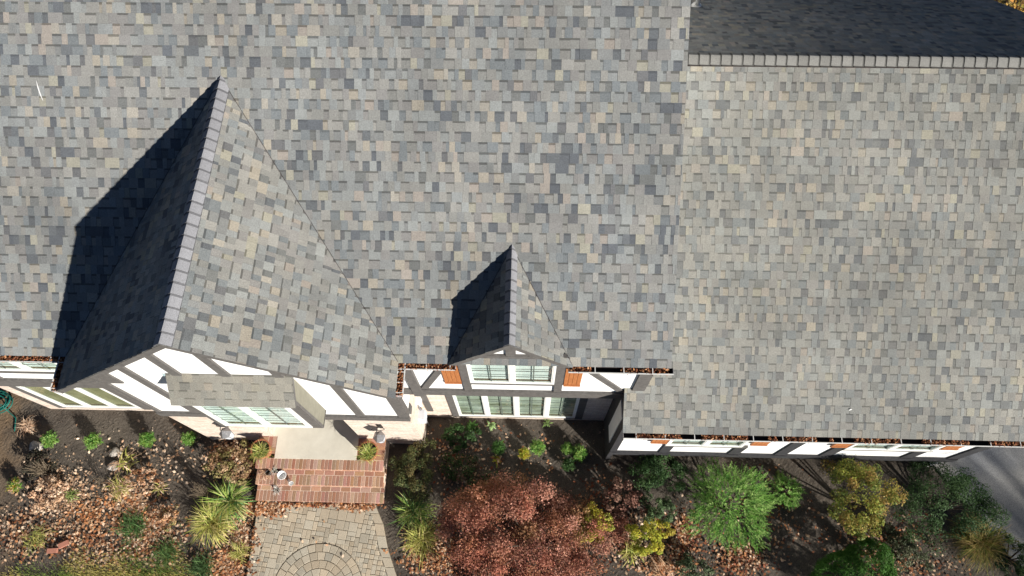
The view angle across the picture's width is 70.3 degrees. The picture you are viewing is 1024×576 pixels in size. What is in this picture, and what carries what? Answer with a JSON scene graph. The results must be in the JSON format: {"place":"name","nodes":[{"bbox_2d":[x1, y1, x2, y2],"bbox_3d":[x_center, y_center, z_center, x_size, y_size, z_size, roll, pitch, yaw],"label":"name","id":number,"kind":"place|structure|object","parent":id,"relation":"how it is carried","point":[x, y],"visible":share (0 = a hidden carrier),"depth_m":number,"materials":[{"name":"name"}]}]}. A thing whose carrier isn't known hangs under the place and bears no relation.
{"place":"outdoors","nodes":[
{"label":"outdoors","id":0,"kind":"place"},
{"bbox_2d":[77,572,175,575],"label":"lawn","id":1,"kind":"structure","parent":0,"point":[99,574],"depth_m":15.01,"materials":[{"name":"plant"}]},
{"bbox_2d":[1,539,220,575],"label":"lawn grass","id":2,"kind":"structure","parent":1,"relation":"on","point":[120,570],"depth_m":15.04,"materials":[{"name":"green plant"}]},
{"bbox_2d":[271,484,280,494],"bbox_3d":[-4.955,4.250,15.361,0.250,0.258,0.294,21,68,10],"label":"pot","id":3,"kind":"object","parent":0,"point":[276,489],"visible":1,"depth_m":15.32,"materials":[{"name":"ceramic"}]},
{"bbox_2d":[246,501,396,575],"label":"walkway","id":4,"kind":"structure","parent":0,"point":[323,513],"depth_m":15.15,"materials":[{"name":"beige stone"}]},
{"bbox_2d":[0,388,1019,575],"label":"mulch bed","id":5,"kind":"object","parent":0,"point":[21,407],"visible":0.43,"depth_m":15.62,"materials":[{"name":"soil"}]},
{"bbox_2d":[0,390,15,430],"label":"garden hose","id":6,"kind":"object","parent":5,"relation":"on","point":[6,399],"visible":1,"depth_m":16.36,"materials":[{"name":"rubber"}]},
{"bbox_2d":[5,477,22,493],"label":"young shrub","id":7,"kind":"object","parent":5,"relation":"on","point":[15,484],"visible":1,"depth_m":15.60,"materials":[{"name":"green plant"}]},
{"bbox_2d":[16,415,36,438],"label":"shrub","id":8,"kind":"object","parent":5,"relation":"on","point":[25,425],"visible":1,"depth_m":16.23,"materials":[{"name":"beige plant"}]},
{"bbox_2d":[23,459,49,475],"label":"bare stems","id":9,"kind":"object","parent":5,"relation":"on","point":[42,470],"visible":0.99,"depth_m":15.63,"materials":[{"name":"brown plant"}]},
{"bbox_2d":[29,441,44,451],"bbox_3d":[-10.502,3.509,16.083,0.339,0.160,0.264,1,67,1],"label":"stone","id":10,"kind":"object","parent":5,"relation":"on","point":[34,445],"visible":0.88,"depth_m":16.03,"materials":[{"name":"grey stone"}]},
{"bbox_2d":[19,522,55,554],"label":"strap leaf plant","id":11,"kind":"object","parent":5,"relation":"on","point":[40,534],"visible":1,"depth_m":15.27,"materials":[{"name":"plant"}]},
{"bbox_2d":[19,448,56,480],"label":"creeping plant","id":12,"kind":"object","parent":5,"relation":"on","point":[32,454],"visible":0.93,"depth_m":15.71,"materials":[{"name":"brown plant"}]},
{"bbox_2d":[27,475,69,512],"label":"dried perennial","id":13,"kind":"object","parent":5,"relation":"on","point":[52,483],"visible":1,"depth_m":15.49,"materials":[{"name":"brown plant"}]},
{"bbox_2d":[40,430,58,447],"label":"young shrub","id":14,"kind":"object","parent":5,"relation":"on","point":[49,440],"visible":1,"depth_m":15.92,"materials":[{"name":"green plant"}]},
{"bbox_2d":[46,548,57,553],"bbox_3d":[-9.586,5.482,15.172,0.200,0.058,0.096,-3,69,-3],"label":"loose brick","id":15,"kind":"object","parent":5,"relation":"on","point":[52,550],"visible":1,"depth_m":15.15,"materials":[{"name":"brick"}]},
{"bbox_2d":[57,540,69,548],"bbox_3d":[-9.380,5.364,15.219,0.200,0.058,0.096,-24,71,-12],"label":"loose brick","id":16,"kind":"object","parent":5,"relation":"on","point":[63,544],"visible":1,"depth_m":15.20,"materials":[{"name":"red brick"}]},
{"bbox_2d":[64,489,78,501],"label":"weed","id":17,"kind":"object","parent":5,"relation":"on","point":[70,495],"visible":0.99,"depth_m":15.62,"materials":[{"name":"green plant"}]},
{"bbox_2d":[82,431,103,450],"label":"young shrub","id":18,"kind":"object","parent":5,"relation":"on","point":[93,441],"visible":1,"depth_m":15.90,"materials":[{"name":"green plant"}]},
{"bbox_2d":[107,460,117,470],"bbox_3d":[-8.716,3.873,15.893,0.252,0.140,0.231,1,67,1],"label":"stone","id":19,"kind":"object","parent":5,"relation":"on","point":[111,468],"visible":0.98,"depth_m":15.84,"materials":[{"name":"grey stone"}]},
{"bbox_2d":[109,447,121,456],"bbox_3d":[-8.720,3.629,16.000,0.240,0.140,0.220,30,70,13],"label":"stone","id":20,"kind":"object","parent":5,"relation":"on","point":[114,451],"visible":1,"depth_m":15.96,"materials":[{"name":"grey stone"}]},
{"bbox_2d":[101,470,130,502],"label":"strap leaf plant","id":21,"kind":"object","parent":5,"relation":"on","point":[118,489],"visible":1,"depth_m":15.64,"materials":[{"name":"beige plant"}]},
{"bbox_2d":[107,447,138,472],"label":"strap leaf plant","id":22,"kind":"object","parent":5,"relation":"on","point":[123,463],"visible":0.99,"depth_m":15.85,"materials":[{"name":"plant"}]},
{"bbox_2d":[108,505,151,548],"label":"shrub","id":23,"kind":"object","parent":5,"relation":"on","point":[132,529],"visible":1,"depth_m":15.32,"materials":[{"name":"green plant"}]},
{"bbox_2d":[125,462,159,485],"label":"dried perennial","id":24,"kind":"object","parent":5,"relation":"on","point":[138,472],"visible":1,"depth_m":15.63,"materials":[{"name":"brown plant"}]},
{"bbox_2d":[138,431,155,447],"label":"young shrub","id":25,"kind":"object","parent":5,"relation":"on","point":[145,441],"visible":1,"depth_m":15.87,"materials":[{"name":"green plant"}]},
{"bbox_2d":[148,477,168,495],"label":"weed","id":26,"kind":"object","parent":5,"relation":"on","point":[160,488],"visible":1,"depth_m":15.64,"materials":[{"name":"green plant"}]},
{"bbox_2d":[150,504,178,531],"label":"dried perennial","id":27,"kind":"object","parent":5,"relation":"on","point":[166,516],"visible":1,"depth_m":15.27,"materials":[{"name":"brown plant"}]},
{"bbox_2d":[147,521,187,571],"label":"strap leaf plant","id":28,"kind":"object","parent":5,"relation":"on","point":[166,550],"visible":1,"depth_m":15.10,"materials":[{"name":"green plant"}]},
{"bbox_2d":[181,431,197,445],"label":"young shrub","id":29,"kind":"object","parent":5,"relation":"on","point":[188,438],"visible":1,"depth_m":15.89,"materials":[{"name":"green plant"}]},
{"bbox_2d":[189,481,208,497],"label":"bare stems","id":30,"kind":"object","parent":5,"relation":"on","point":[202,492],"visible":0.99,"depth_m":15.36,"materials":[{"name":"brown plant"}]},
{"bbox_2d":[183,549,218,575],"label":"shrub","id":31,"kind":"object","parent":5,"relation":"on","point":[204,565],"visible":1,"depth_m":14.97,"materials":[{"name":"green plant"}]},
{"bbox_2d":[182,494,237,546],"bbox_3d":[-6.292,4.811,15.146,1.346,0.556,1.196,1,67,1],"label":"strap leaf plant","id":32,"kind":"object","parent":5,"relation":"on","point":[207,525],"visible":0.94,"depth_m":15.17,"materials":[{"name":"yellow plant"}]},
{"bbox_2d":[202,438,252,485],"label":"hydrangea","id":33,"kind":"object","parent":5,"relation":"on","point":[217,459],"visible":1,"depth_m":15.45,"materials":[{"name":"beige plant"}]},
{"bbox_2d":[199,476,256,530],"bbox_3d":[-6.015,4.429,15.278,1.272,0.610,1.306,1,67,1],"label":"strap leaf plant","id":34,"kind":"object","parent":5,"relation":"on","point":[228,497],"visible":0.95,"depth_m":15.34,"materials":[{"name":"green plant"}]},
{"bbox_2d":[226,539,252,563],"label":"strap leaf plant","id":35,"kind":"object","parent":5,"relation":"on","point":[239,552],"visible":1,"depth_m":15.07,"materials":[{"name":"yellow plant"}]},
{"bbox_2d":[255,420,389,503],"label":"entry steps","id":36,"kind":"structure","parent":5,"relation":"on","point":[318,464],"depth_m":15.44,"materials":[{"name":"brick"}]},
{"bbox_2d":[249,439,271,464],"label":"potted plant","id":37,"kind":"object","parent":36,"relation":"on","point":[260,449],"visible":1,"depth_m":15.11,"materials":[{"name":"green plant"}]},
{"bbox_2d":[256,463,271,484],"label":"dried plant","id":38,"kind":"object","parent":36,"relation":"on","point":[265,474],"visible":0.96,"depth_m":15.36,"materials":[{"name":"plant"}]},
{"bbox_2d":[268,465,278,473],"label":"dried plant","id":39,"kind":"object","parent":36,"relation":"on","point":[275,470],"visible":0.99,"depth_m":15.31,"materials":[{"name":"plant"}]},
{"bbox_2d":[277,471,285,479],"bbox_3d":[-4.841,3.961,15.354,0.184,0.197,0.183,1,67,1],"label":"pot","id":40,"kind":"object","parent":36,"relation":"on","point":[281,475],"visible":1,"depth_m":15.33,"materials":[{"name":"ceramic"}]},
{"bbox_2d":[351,441,379,464],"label":"potted plant","id":41,"kind":"object","parent":36,"relation":"on","point":[368,451],"visible":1,"depth_m":15.06,"materials":[{"name":"green plant"}]},
{"bbox_2d":[384,487,437,534],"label":"strap leaf plant","id":42,"kind":"object","parent":5,"relation":"on","point":[413,511],"visible":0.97,"depth_m":15.22,"materials":[{"name":"green plant"}]},
{"bbox_2d":[388,437,436,502],"bbox_3d":[-2.118,3.819,15.365,1.015,0.916,1.418,1,67,1],"label":"green shrub","id":43,"kind":"object","parent":5,"relation":"on","point":[409,457],"visible":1,"depth_m":15.18,"materials":[{"name":"green plant"}]},
{"bbox_2d":[395,514,444,570],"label":"strap leaf plant","id":44,"kind":"object","parent":5,"relation":"on","point":[421,537],"visible":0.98,"depth_m":15.05,"materials":[{"name":"yellow plant"}]},
{"bbox_2d":[441,423,481,453],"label":"green shrub","id":45,"kind":"object","parent":5,"relation":"on","point":[452,431],"visible":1,"depth_m":15.74,"materials":[{"name":"green plant"}]},
{"bbox_2d":[437,452,503,501],"bbox_3d":[-0.893,4.090,15.505,1.453,0.408,1.162,1,67,1],"label":"ground shrub","id":46,"kind":"object","parent":5,"relation":"on","point":[466,476],"visible":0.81,"depth_m":15.53,"materials":[{"name":"green plant"}]},
{"bbox_2d":[464,420,477,431],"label":"rosette plant","id":47,"kind":"object","parent":5,"relation":"on","point":[470,426],"visible":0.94,"depth_m":16.09,"materials":[{"name":"green plant"}]},
{"bbox_2d":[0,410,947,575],"bbox_3d":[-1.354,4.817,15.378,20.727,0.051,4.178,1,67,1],"label":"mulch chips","id":48,"kind":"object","parent":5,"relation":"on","point":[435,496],"visible":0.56,"depth_m":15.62,"materials":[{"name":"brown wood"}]},
{"bbox_2d":[487,421,495,430],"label":"rosette plant","id":49,"kind":"object","parent":5,"relation":"on","point":[491,425],"visible":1,"depth_m":16.08,"materials":[{"name":"green plant"}]},
{"bbox_2d":[492,454,501,467],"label":"rosette plant","id":50,"kind":"object","parent":5,"relation":"on","point":[496,458],"visible":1,"depth_m":15.80,"materials":[{"name":"brown plant"}]},
{"bbox_2d":[491,439,505,455],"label":"young shrub","id":51,"kind":"object","parent":5,"relation":"on","point":[497,447],"visible":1,"depth_m":15.72,"materials":[{"name":"green plant"}]},
{"bbox_2d":[0,416,1012,575],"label":"fallen leaves","id":52,"kind":"object","parent":5,"relation":"on","point":[227,566],"visible":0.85,"depth_m":15.28,"materials":[{"name":"brown plant"}]},
{"bbox_2d":[517,446,530,459],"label":"young shrub","id":53,"kind":"object","parent":5,"relation":"on","point":[523,452],"visible":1,"depth_m":15.74,"materials":[{"name":"yellow plant"}]},
{"bbox_2d":[429,467,640,575],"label":"japanese maple","id":54,"kind":"object","parent":5,"relation":"on","point":[517,503],"visible":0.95,"depth_m":14.50,"materials":[{"name":"red plant"}]},
{"bbox_2d":[529,437,545,456],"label":"young shrub","id":55,"kind":"object","parent":5,"relation":"on","point":[537,447],"visible":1,"depth_m":15.67,"materials":[{"name":"green plant"}]},
{"bbox_2d":[542,419,551,427],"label":"rosette plant","id":56,"kind":"object","parent":5,"relation":"on","point":[547,423],"visible":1,"depth_m":16.10,"materials":[{"name":"green plant"}]},
{"bbox_2d":[561,441,573,455],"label":"young shrub","id":57,"kind":"object","parent":5,"relation":"on","point":[567,447],"visible":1,"depth_m":15.71,"materials":[{"name":"green plant"}]},
{"bbox_2d":[562,457,575,470],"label":"young shrub","id":58,"kind":"object","parent":5,"relation":"on","point":[568,463],"visible":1,"depth_m":15.59,"materials":[{"name":"green plant"}]},
{"bbox_2d":[570,443,587,462],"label":"young shrub","id":59,"kind":"object","parent":5,"relation":"on","point":[578,451],"visible":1,"depth_m":15.63,"materials":[{"name":"green plant"}]},
{"bbox_2d":[572,501,614,543],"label":"yellow shrub","id":60,"kind":"object","parent":5,"relation":"on","point":[591,506],"visible":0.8,"depth_m":14.85,"materials":[{"name":"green plant"}]},
{"bbox_2d":[602,476,647,521],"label":"hydrangea","id":61,"kind":"object","parent":5,"relation":"on","point":[615,490],"visible":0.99,"depth_m":15.04,"materials":[{"name":"brown plant"}]},
{"bbox_2d":[617,540,643,567],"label":"strap leaf plant","id":62,"kind":"object","parent":5,"relation":"on","point":[629,552],"visible":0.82,"depth_m":14.94,"materials":[{"name":"yellow plant"}]},
{"bbox_2d":[624,516,675,556],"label":"yellow shrub","id":63,"kind":"object","parent":5,"relation":"on","point":[634,531],"visible":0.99,"depth_m":14.69,"materials":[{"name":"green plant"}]},
{"bbox_2d":[639,492,676,527],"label":"green shrub","id":64,"kind":"object","parent":5,"relation":"on","point":[663,503],"visible":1,"depth_m":14.94,"materials":[{"name":"green plant"}]},
{"bbox_2d":[627,454,688,492],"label":"evergreen shrub","id":65,"kind":"object","parent":5,"relation":"on","point":[653,462],"visible":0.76,"depth_m":14.90,"materials":[{"name":"green plant"}]},
{"bbox_2d":[648,555,676,575],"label":"perennials","id":66,"kind":"object","parent":5,"relation":"on","point":[662,566],"visible":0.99,"depth_m":14.83,"materials":[{"name":"beige plant"}]},
{"bbox_2d":[674,552,714,575],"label":"green shrub","id":67,"kind":"object","parent":5,"relation":"on","point":[686,560],"visible":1,"depth_m":14.64,"materials":[{"name":"green plant"}]},
{"bbox_2d":[680,457,777,554],"bbox_3d":[4.437,4.371,14.683,1.959,1.512,1.922,15,68,7],"label":"lime shrub","id":68,"kind":"object","parent":5,"relation":"on","point":[758,497],"visible":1,"depth_m":14.53,"materials":[{"name":"green plant"}]},
{"bbox_2d":[768,469,806,509],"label":"lime shrub","id":69,"kind":"object","parent":5,"relation":"on","point":[789,499],"visible":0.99,"depth_m":15.01,"materials":[{"name":"green plant"}]},
{"bbox_2d":[809,537,900,575],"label":"round boxwood","id":70,"kind":"object","parent":5,"relation":"on","point":[851,553],"visible":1,"depth_m":14.27,"materials":[{"name":"green plant"}]},
{"bbox_2d":[820,458,907,540],"bbox_3d":[7.076,4.212,14.644,1.440,1.630,1.665,1,67,1],"label":"autumn shrub","id":71,"kind":"object","parent":5,"relation":"on","point":[858,474],"visible":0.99,"depth_m":14.29,"materials":[{"name":"yellow plant"}]},
{"bbox_2d":[879,522,933,573],"bbox_3d":[7.971,5.297,14.776,1.069,0.500,1.010,1,67,1],"label":"green shrub","id":72,"kind":"object","parent":5,"relation":"on","point":[905,543],"visible":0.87,"depth_m":14.66,"materials":[{"name":"green plant"}]},
{"bbox_2d":[928,535,957,554],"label":"bare stems","id":73,"kind":"object","parent":5,"relation":"on","point":[938,545],"visible":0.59,"depth_m":14.82,"materials":[{"name":"brown plant"}]},
{"bbox_2d":[888,461,1011,556],"bbox_3d":[8.777,4.476,14.639,2.181,1.380,1.941,33,71,14],"label":"evergreen shrub","id":74,"kind":"object","parent":5,"relation":"on","point":[958,484],"visible":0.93,"depth_m":14.51,"materials":[{"name":"green plant"}]},
{"bbox_2d":[939,510,1018,575],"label":"ornamental grass","id":75,"kind":"object","parent":5,"relation":"on","point":[980,544],"depth_m":14.71,"materials":[{"name":"beige plant"}]},
{"bbox_2d":[994,526,1023,575],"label":"barberry","id":76,"kind":"object","parent":5,"relation":"on","point":[1016,564],"visible":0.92,"depth_m":14.60,"materials":[{"name":"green plant"}]},
{"bbox_2d":[934,447,1023,567],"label":"driveway","id":77,"kind":"structure","parent":0,"point":[999,471],"depth_m":15.48,"materials":[{"name":"concrete"}]},
{"label":"ground","id":78,"kind":"structure","parent":0,"visible":0},
{"bbox_2d":[0,0,1023,466],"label":"tudor house","id":79,"kind":"structure","parent":78,"relation":"on","point":[756,222],"depth_m":10.77,"materials":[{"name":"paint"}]},
{"bbox_2d":[0,362,56,371],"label":"window","id":80,"kind":"structure","parent":79,"relation":"in","point":[6,366],"depth_m":12.16,"materials":[{"name":"white plastic"}]},
{"bbox_2d":[18,387,141,408],"bbox_3d":[-9.080,2.203,15.176,1.780,2.100,0.080,1,67,1],"label":"window","id":81,"kind":"structure","parent":79,"relation":"in","point":[76,397],"depth_m":15.51,"materials":[{"name":"white plastic"}]},
{"bbox_2d":[216,424,234,439],"bbox_3d":[-5.677,2.839,14.454,0.265,0.649,0.331,1,67,1],"label":"wall lantern","id":82,"kind":"object","parent":79,"relation":"attached to","point":[226,432],"depth_m":14.36,"materials":[{"name":"white glass"}]},
{"bbox_2d":[193,406,312,427],"bbox_3d":[-4.399,2.154,12.423,1.590,1.600,0.080,1,67,1],"label":"window","id":83,"kind":"structure","parent":79,"relation":"in","point":[227,416],"depth_m":12.61,"materials":[{"name":"white glass"}]},
{"bbox_2d":[371,424,384,442],"bbox_3d":[-2.627,2.910,14.425,0.265,0.649,0.331,1,67,1],"label":"wall lantern","id":84,"kind":"object","parent":79,"relation":"attached to","point":[379,436],"depth_m":14.32,"materials":[{"name":"white glass"}]},
{"bbox_2d":[415,396,428,425],"bbox_3d":[-1.847,2.686,15.305,0.130,1.850,0.340,1,67,1],"label":"utility box","id":85,"kind":"object","parent":79,"relation":"attached to","point":[422,415],"visible":1,"depth_m":14.88,"materials":[{"name":"grey paint"}]},
{"bbox_2d":[466,364,556,384],"bbox_3d":[-0.003,1.305,11.610,1.410,1.330,0.080,1,67,1],"label":"window","id":86,"kind":"structure","parent":79,"relation":"in","point":[501,374],"depth_m":11.86,"materials":[{"name":"white glass"}]},
{"bbox_2d":[0,355,1023,447],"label":"gutter leaves","id":87,"kind":"object","parent":79,"relation":"on","point":[445,367],"visible":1,"depth_m":12.34,"materials":[{"name":"brown plant"}]},
{"bbox_2d":[452,395,579,417],"bbox_3d":[0.092,2.374,14.993,2.530,2.090,0.080,1,67,1],"label":"window","id":88,"kind":"structure","parent":79,"relation":"in","point":[491,406],"depth_m":15.24,"materials":[{"name":"white glass"}]},
{"bbox_2d":[665,440,748,446],"bbox_3d":[3.673,2.745,13.412,1.460,1.300,0.100,1,67,1],"label":"window","id":89,"kind":"structure","parent":79,"relation":"in","point":[671,442],"depth_m":13.91,"materials":[{"name":"white plastic"}]},
{"bbox_2d":[844,444,944,451],"bbox_3d":[7.172,2.804,13.327,1.660,1.300,0.100,1,67,1],"label":"window","id":90,"kind":"structure","parent":79,"relation":"in","point":[854,446],"depth_m":13.82,"materials":[{"name":"white plastic"}]},
{"bbox_2d":[995,0,1023,11],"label":"autumn tree","id":91,"kind":"object","parent":78,"relation":"on","point":[1018,4],"visible":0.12,"depth_m":16.91,"materials":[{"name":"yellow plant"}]}
]}

